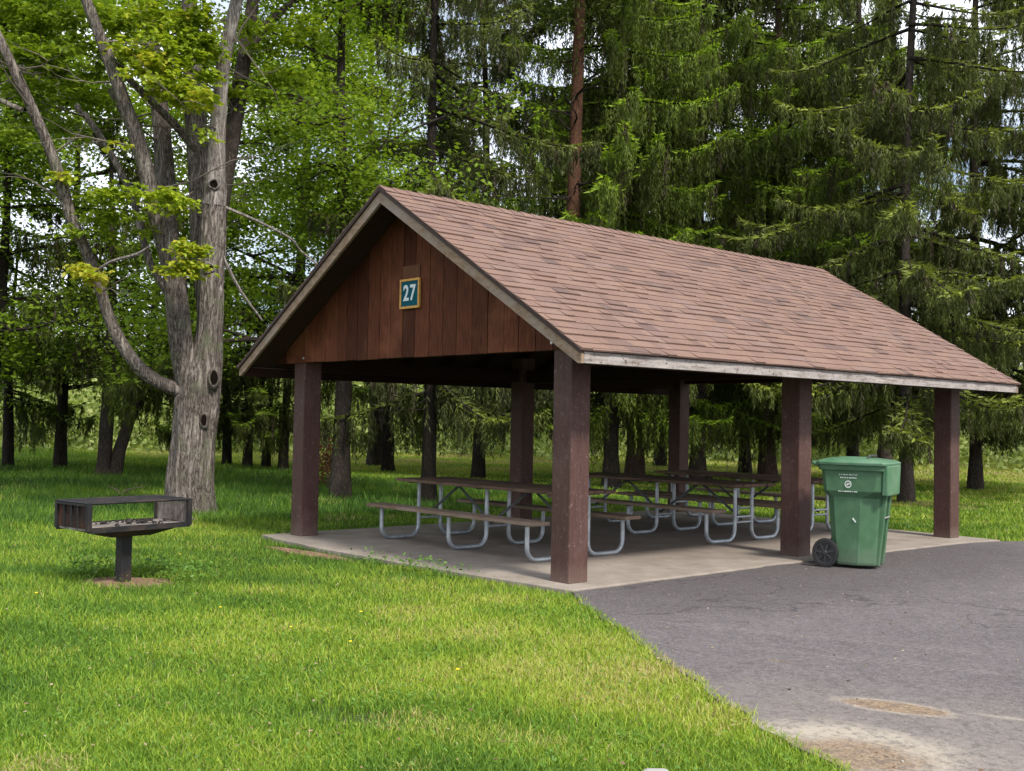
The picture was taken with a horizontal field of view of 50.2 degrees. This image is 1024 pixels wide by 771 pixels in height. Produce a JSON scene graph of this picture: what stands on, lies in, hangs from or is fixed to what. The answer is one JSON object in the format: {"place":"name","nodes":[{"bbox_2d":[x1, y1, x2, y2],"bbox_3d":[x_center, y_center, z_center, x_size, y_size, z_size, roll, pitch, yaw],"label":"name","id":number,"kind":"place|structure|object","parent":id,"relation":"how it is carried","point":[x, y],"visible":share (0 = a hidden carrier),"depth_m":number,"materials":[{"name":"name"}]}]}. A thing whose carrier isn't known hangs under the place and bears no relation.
{"place":"outdoors","nodes":[
{"label":"outdoors","id":0,"kind":"place"},
{"bbox_2d":[0,443,1023,770],"bbox_3d":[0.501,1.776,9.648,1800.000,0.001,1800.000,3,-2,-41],"label":"ground","id":1,"kind":"structure","parent":0,"point":[358,714],"depth_m":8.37,"materials":[{"name":"green plant"}]},
{"bbox_2d":[0,249,97,465],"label":"spruce tree","id":2,"kind":"object","parent":1,"relation":"on","point":[37,430],"visible":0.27,"depth_m":27.38,"materials":[{"name":"green plant"}]},
{"bbox_2d":[0,0,172,418],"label":"leafy tree","id":3,"kind":"object","parent":1,"relation":"on","point":[23,194],"visible":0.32,"depth_m":21.83,"materials":[{"name":"green plant"}]},
{"bbox_2d":[0,0,178,413],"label":"leafy tree","id":4,"kind":"object","parent":1,"relation":"on","point":[9,148],"visible":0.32,"depth_m":22.99,"materials":[{"name":"green plant"}]},
{"bbox_2d":[0,80,195,476],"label":"spruce tree","id":5,"kind":"object","parent":1,"relation":"on","point":[133,399],"visible":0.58,"depth_m":23.88,"materials":[{"name":"green plant"}]},
{"bbox_2d":[107,485,141,494],"bbox_3d":[-6.664,1.837,18.676,0.675,0.229,0.269,1,-2,6],"label":"fallen bough","id":6,"kind":"object","parent":1,"relation":"on","point":[125,490],"visible":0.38,"depth_m":18.65,"materials":[{"name":"brown wood"}]},
{"bbox_2d":[0,0,278,468],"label":"leafy tree","id":7,"kind":"object","parent":1,"relation":"on","point":[60,456],"visible":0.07,"depth_m":26.84,"materials":[{"name":"green plant"}]},
{"bbox_2d":[0,0,372,515],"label":"maple tree","id":8,"kind":"object","parent":1,"relation":"on","point":[194,388],"visible":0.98,"depth_m":15.55,"materials":[{"name":"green plant"}]},
{"bbox_2d":[1,0,399,401],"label":"leafy tree","id":9,"kind":"object","parent":1,"relation":"on","point":[181,122],"visible":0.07,"depth_m":26.27,"materials":[{"name":"green plant"}]},
{"bbox_2d":[148,256,290,467],"bbox_3d":[-7.738,-0.570,29.457,3.941,5.802,5.083,0,-2,34],"label":"spruce tree","id":10,"kind":"object","parent":1,"relation":"on","point":[248,457],"visible":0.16,"depth_m":29.01,"materials":[{"name":"green plant"}]},
{"bbox_2d":[153,252,292,464],"bbox_3d":[-7.891,-0.673,30.962,5.351,6.107,4.148,1,-2,13],"label":"spruce tree","id":11,"kind":"object","parent":1,"relation":"on","point":[226,454],"visible":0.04,"depth_m":30.04,"materials":[{"name":"green plant"}]},
{"bbox_2d":[12,0,453,397],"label":"leafy tree","id":12,"kind":"object","parent":1,"relation":"on","point":[364,89],"visible":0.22,"depth_m":26.55,"materials":[{"name":"green plant"}]},
{"bbox_2d":[215,286,334,467],"bbox_3d":[-7.031,-0.426,28.947,3.733,5.496,4.816,2,-2,-29],"label":"spruce tree","id":13,"kind":"object","parent":1,"relation":"on","point":[253,389],"visible":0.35,"depth_m":28.08,"materials":[{"name":"green plant"}]},
{"bbox_2d":[223,256,382,469],"bbox_3d":[-5.588,-0.579,27.909,5.083,5.802,3.941,1,-2,-8],"label":"spruce tree","id":14,"kind":"object","parent":1,"relation":"on","point":[267,420],"visible":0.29,"depth_m":27.91,"materials":[{"name":"green plant"}]},
{"bbox_2d":[59,0,564,497],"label":"leafy tree","id":15,"kind":"object","parent":1,"relation":"on","point":[297,200],"visible":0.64,"depth_m":18.37,"materials":[{"name":"green plant"}]},
{"bbox_2d":[319,424,333,486],"bbox_3d":[-3.797,1.403,21.986,0.957,1.680,0.986,3,-2,-41],"label":"shrub","id":16,"kind":"object","parent":1,"relation":"on","point":[326,465],"visible":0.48,"depth_m":21.90,"materials":[{"name":"green plant"}]},
{"bbox_2d":[233,0,453,465],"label":"leafy tree","id":17,"kind":"object","parent":1,"relation":"on","point":[375,458],"visible":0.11,"depth_m":33.04,"materials":[{"name":"green plant"}]},
{"bbox_2d":[0,525,811,770],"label":"clover","id":18,"kind":"object","parent":1,"relation":"on","point":[79,565],"visible":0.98,"depth_m":6.48,"materials":[{"name":"green plant"}]},
{"bbox_2d":[351,381,473,471],"bbox_3d":[-2.404,-1.194,29.907,4.978,7.328,6.421,1,-2,3],"label":"spruce tree","id":19,"kind":"object","parent":1,"relation":"on","point":[387,463],"visible":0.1,"depth_m":29.44,"materials":[{"name":"green plant"}]},
{"bbox_2d":[271,0,602,502],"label":"spruce tree","id":20,"kind":"object","parent":1,"relation":"on","point":[433,58],"visible":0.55,"depth_m":18.43,"materials":[{"name":"green plant"}]},
{"bbox_2d":[357,0,561,478],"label":"spruce tree","id":21,"kind":"object","parent":1,"relation":"on","point":[478,468],"visible":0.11,"depth_m":26.66,"materials":[{"name":"green plant"}]},
{"bbox_2d":[0,324,1023,472],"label":"wood","id":22,"kind":"object","parent":1,"relation":"on","point":[146,442],"visible":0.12,"depth_m":42.95,"materials":[{"name":"green plant"}]},
{"bbox_2d":[75,475,974,588],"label":"bare earth","id":23,"kind":"structure","parent":1,"relation":"on","point":[109,581],"depth_m":9.56,"materials":[{"name":"soil"}]},
{"bbox_2d":[54,495,195,581],"bbox_3d":[-3.297,1.347,9.488,0.535,0.736,1.157,0,-2,40],"label":"park grill","id":24,"kind":"object","parent":23,"relation":"on","point":[171,512],"visible":0.97,"depth_m":9.37,"materials":[{"name":"metal"}]},
{"bbox_2d":[410,0,776,220],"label":"pine tree","id":25,"kind":"object","parent":1,"relation":"on","point":[574,114],"visible":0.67,"depth_m":22.94,"materials":[{"name":"green plant"}]},
{"bbox_2d":[460,0,742,488],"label":"spruce tree","id":26,"kind":"object","parent":1,"relation":"on","point":[628,112],"visible":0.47,"depth_m":23.53,"materials":[{"name":"green plant"}]},
{"bbox_2d":[262,510,999,594],"bbox_3d":[1.588,1.922,13.460,7.755,0.100,5.428,3,-2,-41],"label":"concrete pad","id":27,"kind":"object","parent":1,"relation":"on","point":[665,550],"visible":0.48,"depth_m":12.19,"materials":[{"name":"grey concrete"}]},
{"bbox_2d":[366,476,640,561],"bbox_3d":[-0.158,1.448,12.209,1.605,0.702,2.835,3,-2,-42],"label":"picnic table","id":28,"kind":"object","parent":27,"relation":"on","point":[508,487],"visible":0.85,"depth_m":12.07,"materials":[{"name":"brown wood"}]},
{"bbox_2d":[237,185,1020,583],"bbox_3d":[1.629,-0.007,13.676,8.049,3.782,5.911,3,-2,-41],"label":"picnic shelter","id":29,"kind":"object","parent":27,"relation":"on","point":[525,305],"visible":1,"depth_m":11.88,"materials":[{"name":"brown wood"}]},
{"bbox_2d":[399,277,420,309],"bbox_3d":[-1.056,-0.952,11.310,0.026,0.310,0.340,3,-2,-41],"label":"number sign","id":30,"kind":"object","parent":29,"relation":"attached to","point":[410,294],"visible":1,"depth_m":11.29,"materials":[{"name":"paint"}]},
{"bbox_2d":[546,472,780,543],"bbox_3d":[1.990,1.550,14.169,1.605,0.702,2.835,3,-2,-41],"label":"picnic table","id":31,"kind":"object","parent":27,"relation":"on","point":[674,497],"visible":0.82,"depth_m":13.76,"materials":[{"name":"brown wood"}]},
{"bbox_2d":[634,470,830,531],"bbox_3d":[3.307,1.616,15.472,1.605,0.702,2.835,3,-2,-39],"label":"picnic table","id":32,"kind":"object","parent":27,"relation":"on","point":[739,476],"visible":0.56,"depth_m":15.38,"materials":[{"name":"brown wood"}]},
{"bbox_2d":[643,768,667,770],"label":"stone marker","id":33,"kind":"object","parent":1,"relation":"on","point":[655,769],"visible":1,"depth_m":4.34,"materials":[{"name":"white stone"}]},
{"bbox_2d":[580,17,739,466],"bbox_3d":[5.226,-7.860,36.897,7.521,21.378,7.461,1,-2,-3],"label":"spruce tree","id":34,"kind":"object","parent":1,"relation":"on","point":[661,460],"depth_m":36.41,"materials":[{"name":"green plant"}]},
{"bbox_2d":[454,0,872,482],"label":"spruce tree","id":35,"kind":"object","parent":1,"relation":"on","point":[654,172],"visible":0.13,"depth_m":24.75,"materials":[{"name":"green plant"}]},
{"bbox_2d":[585,0,862,477],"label":"spruce tree","id":36,"kind":"object","parent":1,"relation":"on","point":[742,186],"visible":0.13,"depth_m":25.76,"materials":[{"name":"green plant"}]},
{"bbox_2d":[704,0,866,473],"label":"spruce tree","id":37,"kind":"object","parent":1,"relation":"on","point":[748,467],"visible":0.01,"depth_m":32.29,"materials":[{"name":"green plant"}]},
{"bbox_2d":[637,0,977,482],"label":"spruce tree","id":38,"kind":"object","parent":1,"relation":"on","point":[791,23],"visible":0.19,"depth_m":26.25,"materials":[{"name":"green plant"}]},
{"bbox_2d":[739,0,982,456],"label":"spruce tree","id":39,"kind":"object","parent":1,"relation":"on","point":[850,17],"visible":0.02,"depth_m":29.81,"materials":[{"name":"green plant"}]},
{"bbox_2d":[715,0,1023,502],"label":"spruce tree","id":40,"kind":"object","parent":1,"relation":"on","point":[897,110],"visible":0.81,"depth_m":20.93,"materials":[{"name":"green plant"}]},
{"bbox_2d":[812,0,1015,459],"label":"spruce tree","id":41,"kind":"object","parent":1,"relation":"on","point":[920,195],"visible":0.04,"depth_m":39.36,"materials":[{"name":"green plant"}]},
{"bbox_2d":[833,0,1023,489],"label":"spruce tree","id":42,"kind":"object","parent":1,"relation":"on","point":[961,219],"visible":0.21,"depth_m":25.53,"materials":[{"name":"green plant"}]},
{"bbox_2d":[898,0,1023,457],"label":"spruce tree","id":43,"kind":"object","parent":1,"relation":"on","point":[1018,154],"visible":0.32,"depth_m":24.09,"materials":[{"name":"green plant"}]},
{"bbox_2d":[0,0,1023,361],"label":"sky","id":44,"kind":"structure","parent":0,"point":[959,3],"materials":[{"name":"white"}]},
{"bbox_2d":[572,541,1023,770],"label":"asphalt","id":45,"kind":"structure","parent":0,"point":[830,713],"depth_m":7.10,"materials":[{"name":"grey asphalt"}]},
{"bbox_2d":[4,521,1016,770],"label":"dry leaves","id":46,"kind":"object","parent":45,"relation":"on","point":[400,679],"visible":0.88,"depth_m":5.33,"materials":[{"name":"brown plant"}]},
{"bbox_2d":[594,551,1021,762],"bbox_3d":[4.420,1.778,8.352,9.848,0.007,5.870,3,-2,-41],"label":"grit","id":47,"kind":"object","parent":45,"relation":"on","point":[902,761],"visible":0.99,"depth_m":7.96,"materials":[{"name":"grey gravel"}]},
{"bbox_2d":[811,454,900,566],"bbox_3d":[3.525,1.280,11.228,0.787,1.150,0.660,0,-2,32],"label":"wheeled bin","id":48,"kind":"object","parent":45,"relation":"on","point":[860,491],"visible":1,"depth_m":11.00,"materials":[{"name":"plastic"}]}
]}

